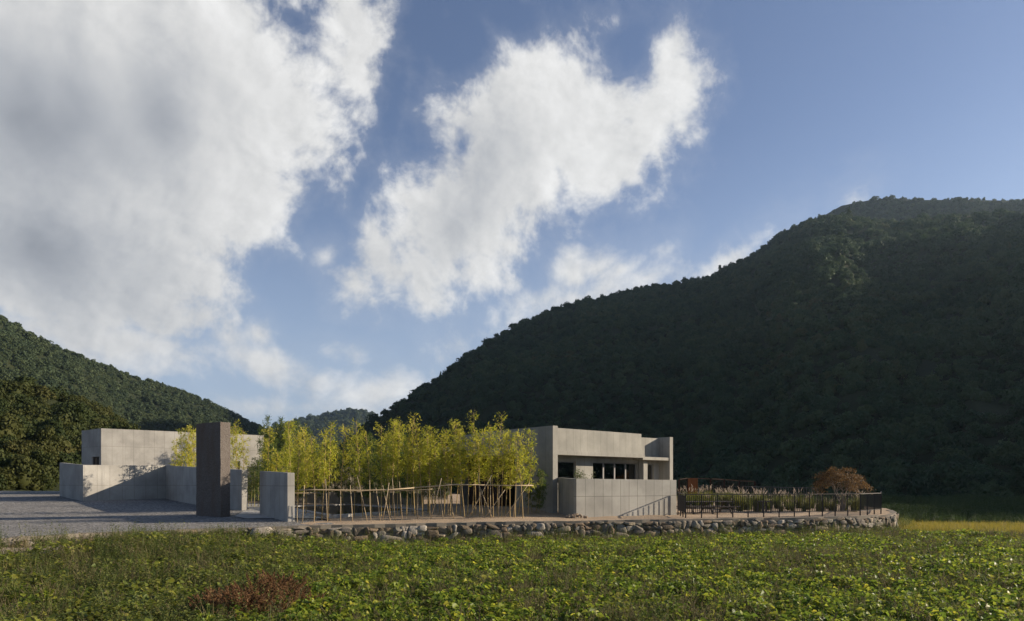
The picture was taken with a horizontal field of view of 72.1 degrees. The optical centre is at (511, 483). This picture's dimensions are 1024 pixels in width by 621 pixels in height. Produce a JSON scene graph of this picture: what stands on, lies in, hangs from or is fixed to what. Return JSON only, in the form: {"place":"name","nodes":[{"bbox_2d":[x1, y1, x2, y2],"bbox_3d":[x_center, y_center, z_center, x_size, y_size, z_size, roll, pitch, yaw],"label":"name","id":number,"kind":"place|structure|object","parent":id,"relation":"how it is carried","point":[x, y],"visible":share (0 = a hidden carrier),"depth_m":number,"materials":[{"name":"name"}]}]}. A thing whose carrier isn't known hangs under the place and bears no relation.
{"place":"outdoors","nodes":[
{"label":"outdoors","id":0,"kind":"place"},
{"bbox_2d":[2,397,60,490],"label":"foothill","id":1,"kind":"structure","parent":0,"point":[56,488],"depth_m":89.30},
{"bbox_2d":[0,374,140,490],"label":"foothill forest","id":2,"kind":"object","parent":1,"relation":"on","point":[40,437],"visible":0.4,"depth_m":105.41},
{"bbox_2d":[0,325,265,435],"bbox_3d":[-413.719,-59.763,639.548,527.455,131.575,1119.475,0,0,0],"label":"mountain","id":3,"kind":"structure","parent":0,"point":[84,370],"depth_m":542.13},
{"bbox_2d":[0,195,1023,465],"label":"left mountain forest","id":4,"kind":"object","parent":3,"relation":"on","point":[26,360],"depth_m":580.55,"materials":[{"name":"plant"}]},
{"bbox_2d":[0,492,331,537],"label":"gravel yard","id":5,"kind":"structure","parent":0,"point":[38,510],"depth_m":38.70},
{"bbox_2d":[60,463,246,509],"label":"yard wall","id":6,"kind":"structure","parent":5,"relation":"on","point":[80,482],"depth_m":53.81,"materials":[{"name":"concrete"}]},
{"bbox_2d":[82,428,263,469],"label":"concrete block","id":7,"kind":"structure","parent":5,"relation":"on","point":[102,446],"depth_m":67.18,"materials":[{"name":"grey concrete"}]},
{"bbox_2d":[168,438,183,465],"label":"bamboo","id":8,"kind":"object","parent":5,"relation":"on","point":[175,452],"visible":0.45,"depth_m":57.45,"materials":[{"name":"green plant"}]},
{"bbox_2d":[174,428,189,465],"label":"bamboo","id":9,"kind":"object","parent":5,"relation":"on","point":[179,443],"visible":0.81,"depth_m":55.85,"materials":[{"name":"green plant"}]},
{"bbox_2d":[180,425,194,466],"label":"bamboo","id":10,"kind":"object","parent":5,"relation":"on","point":[188,454],"visible":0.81,"depth_m":55.41,"materials":[{"name":"green plant"}]},
{"bbox_2d":[187,429,195,466],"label":"bamboo","id":11,"kind":"object","parent":5,"relation":"on","point":[193,445],"visible":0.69,"depth_m":55.79,"materials":[{"name":"green plant"}]},
{"bbox_2d":[196,422,229,516],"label":"stone pillar","id":12,"kind":"structure","parent":5,"relation":"on","point":[212,469],"depth_m":38.52,"materials":[{"name":"stone"}]},
{"bbox_2d":[255,423,269,464],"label":"bamboo","id":13,"kind":"object","parent":5,"relation":"on","point":[258,441],"visible":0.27,"depth_m":71.67,"materials":[{"name":"green plant"}]},
{"bbox_2d":[260,471,293,521],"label":"gate wall","id":14,"kind":"structure","parent":5,"relation":"on","point":[276,495],"depth_m":36.68,"materials":[{"name":"concrete"}]},
{"bbox_2d":[290,444,306,511],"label":"bamboo","id":15,"kind":"object","parent":5,"relation":"on","point":[298,470],"visible":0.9,"depth_m":36.78,"materials":[{"name":"green plant"}]},
{"bbox_2d":[303,433,323,518],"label":"bamboo","id":16,"kind":"object","parent":5,"relation":"on","point":[312,463],"visible":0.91,"depth_m":37.13,"materials":[{"name":"green plant"}]},
{"bbox_2d":[236,503,325,520],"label":"paving","id":17,"kind":"structure","parent":0,"point":[252,511],"depth_m":39.84,"materials":[{"name":"concrete"}]},
{"bbox_2d":[311,448,326,511],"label":"bamboo","id":18,"kind":"object","parent":17,"relation":"on","point":[319,451],"visible":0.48,"depth_m":40.05,"materials":[{"name":"green plant"}]},
{"bbox_2d":[275,411,367,453],"bbox_3d":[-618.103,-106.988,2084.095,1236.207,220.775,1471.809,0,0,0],"label":"distant hill","id":19,"kind":"structure","parent":0,"point":[350,417],"depth_m":1884.44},
{"bbox_2d":[294,505,416,513],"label":"pool water","id":20,"kind":"structure","parent":0,"point":[335,509],"depth_m":46.67,"materials":[{"name":"black liquid"}]},
{"bbox_2d":[5,549,776,620],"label":"bean field soil","id":21,"kind":"structure","parent":0,"point":[245,582],"depth_m":21.93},
{"bbox_2d":[0,524,1023,620],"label":"field plants","id":22,"kind":"object","parent":21,"relation":"on","point":[309,603],"visible":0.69,"depth_m":19.42,"materials":[{"name":"plant"}]},
{"bbox_2d":[898,519,1023,532],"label":"rice","id":23,"kind":"object","parent":21,"relation":"on","point":[1018,527],"visible":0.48,"depth_m":44.28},
{"bbox_2d":[398,431,415,507],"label":"bamboo","id":24,"kind":"object","parent":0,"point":[404,493],"visible":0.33,"depth_m":48.56,"materials":[{"name":"green plant"}]},
{"bbox_2d":[0,0,1023,427],"label":"sky","id":25,"kind":"structure","parent":0,"point":[289,209],"materials":[{"name":"blue"}]},
{"bbox_2d":[247,494,890,524],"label":"sand ground","id":26,"kind":"structure","parent":0,"point":[437,517],"depth_m":40.22,"materials":[{"name":"sand"}]},
{"bbox_2d":[230,426,238,468],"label":"bamboo","id":27,"kind":"object","parent":26,"relation":"on","point":[231,466],"visible":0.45,"depth_m":53.86,"materials":[{"name":"green plant"}]},
{"bbox_2d":[230,419,242,467],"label":"bamboo","id":28,"kind":"object","parent":26,"relation":"on","point":[235,440],"visible":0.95,"depth_m":53.25,"materials":[{"name":"green plant"}]},
{"bbox_2d":[232,428,251,469],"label":"bamboo","id":29,"kind":"object","parent":26,"relation":"on","point":[243,454],"visible":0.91,"depth_m":53.99,"materials":[{"name":"green plant"}]},
{"bbox_2d":[247,464,256,505],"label":"bamboo","id":30,"kind":"object","parent":26,"relation":"on","point":[249,493],"visible":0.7,"depth_m":49.98,"materials":[{"name":"green plant"}]},
{"bbox_2d":[249,457,259,506],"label":"bamboo","id":31,"kind":"object","parent":26,"relation":"on","point":[256,481],"visible":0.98,"depth_m":49.46,"materials":[{"name":"green plant"}]},
{"bbox_2d":[258,426,277,471],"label":"bamboo","id":32,"kind":"object","parent":26,"relation":"on","point":[268,450],"visible":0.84,"depth_m":43.40,"materials":[{"name":"green plant"}]},
{"bbox_2d":[269,450,283,471],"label":"bamboo","id":33,"kind":"object","parent":26,"relation":"on","point":[274,470],"visible":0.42,"depth_m":43.45,"materials":[{"name":"green plant"}]},
{"bbox_2d":[281,419,297,471],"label":"bamboo","id":34,"kind":"object","parent":26,"relation":"on","point":[289,456],"visible":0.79,"depth_m":42.88,"materials":[{"name":"green plant"}]},
{"bbox_2d":[279,419,299,473],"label":"bamboo","id":35,"kind":"object","parent":26,"relation":"on","point":[292,429],"visible":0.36,"depth_m":44.11,"materials":[{"name":"green plant"}]},
{"bbox_2d":[288,430,307,508],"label":"bamboo","id":36,"kind":"object","parent":26,"relation":"on","point":[293,446],"visible":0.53,"depth_m":40.22,"materials":[{"name":"green plant"}]},
{"bbox_2d":[295,424,316,513],"bbox_3d":[-11.747,-0.843,39.959,1.224,5.320,1.267,0,0,-25],"label":"bamboo","id":37,"kind":"object","parent":26,"relation":"on","point":[305,459],"visible":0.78,"depth_m":39.89,"materials":[{"name":"green plant"}]},
{"bbox_2d":[313,427,336,519],"bbox_3d":[-9.676,-0.539,36.617,1.041,4.924,1.325,1,1,28],"label":"bamboo","id":38,"kind":"object","parent":26,"relation":"on","point":[325,460],"visible":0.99,"depth_m":36.54,"materials":[{"name":"green plant"}]},
{"bbox_2d":[321,420,339,520],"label":"bamboo","id":39,"kind":"object","parent":26,"relation":"on","point":[332,441],"visible":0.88,"depth_m":37.02,"materials":[{"name":"green plant"}]},
{"bbox_2d":[327,438,342,493],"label":"bamboo","id":40,"kind":"object","parent":26,"relation":"on","point":[336,464],"visible":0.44,"depth_m":59.33,"materials":[{"name":"green plant"}]},
{"bbox_2d":[333,451,349,500],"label":"bamboo","id":41,"kind":"object","parent":26,"relation":"on","point":[341,466],"visible":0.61,"depth_m":58.69,"materials":[{"name":"green plant"}]},
{"bbox_2d":[332,425,353,485],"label":"bamboo","id":42,"kind":"object","parent":26,"relation":"on","point":[346,459],"visible":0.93,"depth_m":37.90,"materials":[{"name":"green plant"}]},
{"bbox_2d":[247,466,448,500],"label":"garden wall","id":43,"kind":"structure","parent":26,"relation":"on","point":[425,497],"depth_m":62.64,"materials":[{"name":"concrete"}]},
{"bbox_2d":[344,440,359,493],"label":"bamboo","id":44,"kind":"object","parent":26,"relation":"on","point":[352,469],"visible":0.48,"depth_m":59.91,"materials":[{"name":"green plant"}]},
{"bbox_2d":[348,418,363,516],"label":"bamboo","id":45,"kind":"object","parent":26,"relation":"on","point":[352,429],"visible":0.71,"depth_m":38.38,"materials":[{"name":"green plant"}]},
{"bbox_2d":[294,492,422,503],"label":"pool wall","id":46,"kind":"structure","parent":26,"relation":"on","point":[334,497],"depth_m":58.45,"materials":[{"name":"concrete"}]},
{"bbox_2d":[350,434,368,517],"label":"bamboo","id":47,"kind":"object","parent":26,"relation":"on","point":[357,439],"visible":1,"depth_m":37.83,"materials":[{"name":"green plant"}]},
{"bbox_2d":[294,504,426,520],"bbox_3d":[-10.893,1.905,48.385,7.912,0.500,20.676,0,0,-27],"label":"pool rim","id":48,"kind":"object","parent":26,"relation":"on","point":[325,515],"visible":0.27,"depth_m":40.78,"materials":[{"name":"concrete"}]},
{"bbox_2d":[359,433,374,494],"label":"bamboo","id":49,"kind":"object","parent":26,"relation":"on","point":[368,436],"visible":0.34,"depth_m":56.97,"materials":[{"name":"green plant"}]},
{"bbox_2d":[359,429,378,516],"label":"bamboo","id":50,"kind":"object","parent":26,"relation":"on","point":[367,454],"visible":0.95,"depth_m":38.38,"materials":[{"name":"green plant"}]},
{"bbox_2d":[360,437,378,504],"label":"bamboo","id":51,"kind":"object","parent":26,"relation":"on","point":[366,486],"visible":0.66,"depth_m":55.41,"materials":[{"name":"green plant"}]},
{"bbox_2d":[372,439,387,505],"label":"bamboo","id":52,"kind":"object","parent":26,"relation":"on","point":[385,486],"visible":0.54,"depth_m":54.13,"materials":[{"name":"green plant"}]},
{"bbox_2d":[373,422,390,515],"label":"bamboo","id":53,"kind":"object","parent":26,"relation":"on","point":[379,448],"visible":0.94,"depth_m":38.84,"materials":[{"name":"green plant"}]},
{"bbox_2d":[378,430,397,516],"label":"bamboo","id":54,"kind":"object","parent":26,"relation":"on","point":[386,475],"visible":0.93,"depth_m":38.99,"materials":[{"name":"green plant"}]},
{"bbox_2d":[380,420,402,513],"bbox_3d":[-7.148,-1.071,41.767,1.435,5.775,1.127,2,2,23],"label":"bamboo","id":55,"kind":"object","parent":26,"relation":"on","point":[391,455],"visible":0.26,"depth_m":41.61,"materials":[{"name":"green plant"}]},
{"bbox_2d":[382,417,401,515],"bbox_3d":[-6.837,-1.038,39.987,1.240,5.774,1.257,0,0,28],"label":"bamboo","id":56,"kind":"object","parent":26,"relation":"on","point":[391,435],"visible":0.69,"depth_m":39.97,"materials":[{"name":"green plant"}]},
{"bbox_2d":[390,420,405,515],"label":"bamboo","id":57,"kind":"object","parent":26,"relation":"on","point":[398,448],"visible":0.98,"depth_m":39.53,"materials":[{"name":"green plant"}]},
{"bbox_2d":[389,422,409,513],"bbox_3d":[-6.571,-1.032,41.294,1.307,5.696,1.271,0,0,30],"label":"bamboo","id":58,"kind":"object","parent":26,"relation":"on","point":[403,439],"visible":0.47,"depth_m":41.29,"materials":[{"name":"green plant"}]},
{"bbox_2d":[399,434,416,515],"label":"bamboo","id":59,"kind":"object","parent":26,"relation":"on","point":[408,458],"visible":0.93,"depth_m":39.54,"materials":[{"name":"green plant"}]},
{"bbox_2d":[402,421,421,515],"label":"bamboo","id":60,"kind":"object","parent":26,"relation":"on","point":[410,447],"visible":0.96,"depth_m":39.65,"materials":[{"name":"green plant"}]},
{"bbox_2d":[404,449,422,513],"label":"bamboo","id":61,"kind":"object","parent":26,"relation":"on","point":[411,478],"visible":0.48,"depth_m":41.25,"materials":[{"name":"green plant"}]},
{"bbox_2d":[297,473,532,522],"bbox_3d":[-4.987,0.735,37.336,12.785,2.654,2.333,0,0,-16],"label":"bamboo rail","id":62,"kind":"object","parent":26,"relation":"on","point":[398,489],"visible":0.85,"depth_m":36.59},
{"bbox_2d":[406,412,428,515],"bbox_3d":[-5.299,-1.091,39.389,1.025,5.884,1.433,0,0,45],"label":"bamboo","id":63,"kind":"object","parent":26,"relation":"on","point":[419,453],"visible":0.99,"depth_m":39.41,"materials":[{"name":"green plant"}]},
{"bbox_2d":[410,438,428,513],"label":"bamboo","id":64,"kind":"object","parent":26,"relation":"on","point":[421,451],"visible":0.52,"depth_m":41.28,"materials":[{"name":"green plant"}]},
{"bbox_2d":[421,428,437,513],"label":"bamboo","id":65,"kind":"object","parent":26,"relation":"on","point":[422,473],"visible":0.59,"depth_m":41.02,"materials":[{"name":"green plant"}]},
{"bbox_2d":[420,433,439,510],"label":"bamboo","id":66,"kind":"object","parent":26,"relation":"on","point":[432,483],"visible":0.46,"depth_m":41.35,"materials":[{"name":"green plant"}]},
{"bbox_2d":[423,425,438,515],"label":"bamboo","id":67,"kind":"object","parent":26,"relation":"on","point":[429,453],"visible":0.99,"depth_m":39.51,"materials":[{"name":"green plant"}]},
{"bbox_2d":[428,431,441,512],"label":"bamboo","id":68,"kind":"object","parent":26,"relation":"on","point":[438,449],"visible":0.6,"depth_m":41.15,"materials":[{"name":"green plant"}]},
{"bbox_2d":[435,428,455,514],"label":"bamboo","id":69,"kind":"object","parent":26,"relation":"on","point":[441,455],"visible":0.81,"depth_m":39.01,"materials":[{"name":"green plant"}]},
{"bbox_2d":[434,435,456,515],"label":"bamboo","id":70,"kind":"object","parent":26,"relation":"on","point":[445,468],"visible":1,"depth_m":38.70,"materials":[{"name":"green plant"}]},
{"bbox_2d":[438,432,453,514],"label":"bamboo","id":71,"kind":"object","parent":26,"relation":"on","point":[448,459],"visible":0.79,"depth_m":39.19,"materials":[{"name":"green plant"}]},
{"bbox_2d":[446,420,464,514],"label":"bamboo","id":72,"kind":"object","parent":26,"relation":"on","point":[455,423],"visible":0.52,"depth_m":39.74,"materials":[{"name":"green plant"}]},
{"bbox_2d":[450,428,467,515],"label":"bamboo","id":73,"kind":"object","parent":26,"relation":"on","point":[459,433],"visible":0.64,"depth_m":39.32,"materials":[{"name":"green plant"}]},
{"bbox_2d":[450,431,469,514],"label":"bamboo","id":74,"kind":"object","parent":26,"relation":"on","point":[462,440],"visible":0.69,"depth_m":39.33,"materials":[{"name":"green plant"}]},
{"bbox_2d":[453,438,467,516],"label":"bamboo","id":75,"kind":"object","parent":26,"relation":"on","point":[460,471],"visible":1,"depth_m":38.32,"materials":[{"name":"green plant"}]},
{"bbox_2d":[461,438,477,514],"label":"bamboo","id":76,"kind":"object","parent":26,"relation":"on","point":[468,475],"visible":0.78,"depth_m":39.35,"materials":[{"name":"green plant"}]},
{"bbox_2d":[465,410,482,514],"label":"bamboo","id":77,"kind":"object","parent":26,"relation":"on","point":[469,428],"visible":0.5,"depth_m":39.63,"materials":[{"name":"green plant"}]},
{"bbox_2d":[467,430,482,514],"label":"bamboo","id":78,"kind":"object","parent":26,"relation":"on","point":[474,470],"visible":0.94,"depth_m":38.48,"materials":[{"name":"green plant"}]},
{"bbox_2d":[470,433,487,516],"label":"bamboo","id":79,"kind":"object","parent":26,"relation":"on","point":[480,447],"visible":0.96,"depth_m":38.30,"materials":[{"name":"green plant"}]},
{"bbox_2d":[474,428,492,514],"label":"bamboo","id":80,"kind":"object","parent":26,"relation":"on","point":[480,477],"visible":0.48,"depth_m":39.32,"materials":[{"name":"green plant"}]},
{"bbox_2d":[479,422,499,515],"bbox_3d":[-1.305,-0.833,38.791,1.220,5.297,1.263,0,0,16],"label":"bamboo","id":81,"kind":"object","parent":26,"relation":"on","point":[484,436],"visible":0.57,"depth_m":38.81,"materials":[{"name":"green plant"}]},
{"bbox_2d":[482,436,499,516],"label":"bamboo","id":82,"kind":"object","parent":26,"relation":"on","point":[491,465],"visible":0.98,"depth_m":37.95,"materials":[{"name":"green plant"}]},
{"bbox_2d":[491,411,507,513],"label":"bamboo","id":83,"kind":"object","parent":26,"relation":"on","point":[495,450],"visible":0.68,"depth_m":39.76,"materials":[{"name":"green plant"}]},
{"bbox_2d":[493,430,511,516],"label":"bamboo","id":84,"kind":"object","parent":26,"relation":"on","point":[505,460],"visible":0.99,"depth_m":38.00,"materials":[{"name":"green plant"}]},
{"bbox_2d":[497,431,514,513],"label":"bamboo","id":85,"kind":"object","parent":26,"relation":"on","point":[504,437],"visible":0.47,"depth_m":39.35,"materials":[{"name":"green plant"}]},
{"bbox_2d":[502,435,518,516],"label":"bamboo","id":86,"kind":"object","parent":26,"relation":"on","point":[509,467],"visible":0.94,"depth_m":38.16,"materials":[{"name":"green plant"}]},
{"bbox_2d":[505,429,526,516],"bbox_3d":[0.202,-0.573,38.314,1.323,4.905,1.039,2,0,-16],"label":"bamboo","id":87,"kind":"object","parent":26,"relation":"on","point":[521,444],"visible":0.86,"depth_m":38.22,"materials":[{"name":"green plant"}]},
{"bbox_2d":[509,434,529,517],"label":"bamboo","id":88,"kind":"object","parent":26,"relation":"on","point":[519,461],"visible":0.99,"depth_m":37.87,"materials":[{"name":"green plant"}]},
{"bbox_2d":[518,428,536,514],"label":"bamboo","id":89,"kind":"object","parent":26,"relation":"on","point":[528,432],"visible":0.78,"depth_m":39.50,"materials":[{"name":"green plant"}]},
{"bbox_2d":[522,468,535,511],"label":"bamboo","id":90,"kind":"object","parent":26,"relation":"on","point":[530,496],"visible":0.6,"depth_m":40.80,"materials":[{"name":"green plant"}]},
{"bbox_2d":[522,442,539,514],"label":"bamboo","id":91,"kind":"object","parent":26,"relation":"on","point":[533,467],"visible":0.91,"depth_m":39.45,"materials":[{"name":"green plant"}]},
{"bbox_2d":[531,467,546,512],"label":"bamboo","id":92,"kind":"object","parent":26,"relation":"on","point":[540,480],"visible":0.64,"depth_m":40.56,"materials":[{"name":"green plant"}]},
{"bbox_2d":[533,470,548,513],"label":"bamboo","id":93,"kind":"object","parent":26,"relation":"on","point":[542,486],"visible":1,"depth_m":40.05,"materials":[{"name":"green plant"}]},
{"bbox_2d":[444,426,672,512],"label":"concrete house","id":94,"kind":"structure","parent":26,"relation":"on","point":[562,453],"depth_m":44.48,"materials":[{"name":"grey concrete"}]},
{"bbox_2d":[558,461,574,477],"bbox_3d":[2.994,-0.700,42.897,2.284,1.394,0.100,0,0,-40],"label":"window","id":95,"kind":"structure","parent":94,"relation":"in","point":[566,469],"depth_m":43.20,"materials":[{"name":"black glass"}]},
{"bbox_2d":[593,462,635,478],"bbox_3d":[6.681,0.200,46.024,4.334,3.194,0.100,0,0,-40],"label":"window","id":96,"kind":"structure","parent":94,"relation":"in","point":[603,470],"depth_m":45.97,"materials":[{"name":"black glass"}]},
{"bbox_2d":[558,478,675,517],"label":"terrace wall","id":97,"kind":"structure","parent":26,"relation":"on","point":[608,497],"depth_m":40.41,"materials":[{"name":"concrete"}]},
{"bbox_2d":[688,478,697,495],"bbox_3d":[14.284,0.613,55.500,1.000,2.110,0.400,0,0,-9],"label":"steel plaque","id":98,"kind":"object","parent":26,"relation":"on","point":[693,482],"visible":0.48,"depth_m":55.46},
{"bbox_2d":[676,501,739,513],"bbox_3d":[12.195,1.474,44.000,3.400,0.791,2.020,0,0,-14],"label":"picnic table","id":99,"kind":"object","parent":26,"relation":"on","point":[721,506],"visible":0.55,"depth_m":43.73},
{"bbox_2d":[678,478,755,497],"bbox_3d":[16.831,0.652,57.747,7.395,2.312,0.343,0,0,-18],"label":"steel screen","id":100,"kind":"object","parent":26,"relation":"on","point":[738,483],"visible":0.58,"depth_m":58.09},
{"bbox_2d":[686,485,817,499],"bbox_3d":[19.685,0.956,58.322,10.405,1.706,0.233,0,0,26],"label":"railing","id":101,"kind":"object","parent":26,"relation":"on","point":[758,489],"visible":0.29,"depth_m":58.04,"materials":[{"name":"metal"}]},
{"bbox_2d":[811,466,875,511],"bbox_3d":[22.085,0.383,46.965,4.214,3.185,3.849,0,0,0],"label":"maple tree","id":102,"kind":"object","parent":26,"relation":"on","point":[830,481],"visible":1,"depth_m":46.72,"materials":[{"name":"orange plant"}]},
{"bbox_2d":[343,215,1023,496],"bbox_3d":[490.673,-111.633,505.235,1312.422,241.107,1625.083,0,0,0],"label":"mountain","id":103,"kind":"structure","parent":0,"point":[926,367],"depth_m":256.36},
{"bbox_2d":[316,207,1023,497],"bbox_3d":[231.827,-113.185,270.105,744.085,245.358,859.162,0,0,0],"label":"mountain forest","id":104,"kind":"object","parent":103,"relation":"on","point":[959,469],"visible":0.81,"depth_m":277.54,"materials":[{"name":"plant"}]},
{"bbox_2d":[750,487,767,511],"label":"plume grass","id":105,"kind":"object","parent":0,"point":[756,492],"depth_m":46.11,"materials":[{"name":"plant"}]},
{"bbox_2d":[826,198,1022,220],"bbox_3d":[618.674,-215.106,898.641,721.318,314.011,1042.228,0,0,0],"label":"mountain shoulder","id":106,"kind":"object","parent":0,"point":[840,209],"visible":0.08,"depth_m":846.38},
{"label":"far bank","id":107,"kind":"structure","parent":0,"visible":0},
{"bbox_2d":[767,491,1023,523],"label":"bank reeds","id":108,"kind":"object","parent":107,"relation":"on","point":[971,508],"visible":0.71,"depth_m":62.70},
{"label":"ground","id":109,"kind":"structure","parent":0,"visible":0},
{"bbox_2d":[0,509,898,546],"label":"retaining wall","id":110,"kind":"structure","parent":109,"relation":"on","point":[501,529],"depth_m":35.77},
{"bbox_2d":[677,492,881,517],"bbox_3d":[19.078,1.244,44.193,21.701,1.481,5.337,0,0,-29],"label":"railing","id":111,"kind":"object","parent":110,"relation":"on","point":[875,501],"visible":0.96,"depth_m":40.61,"materials":[{"name":"grey metal"}]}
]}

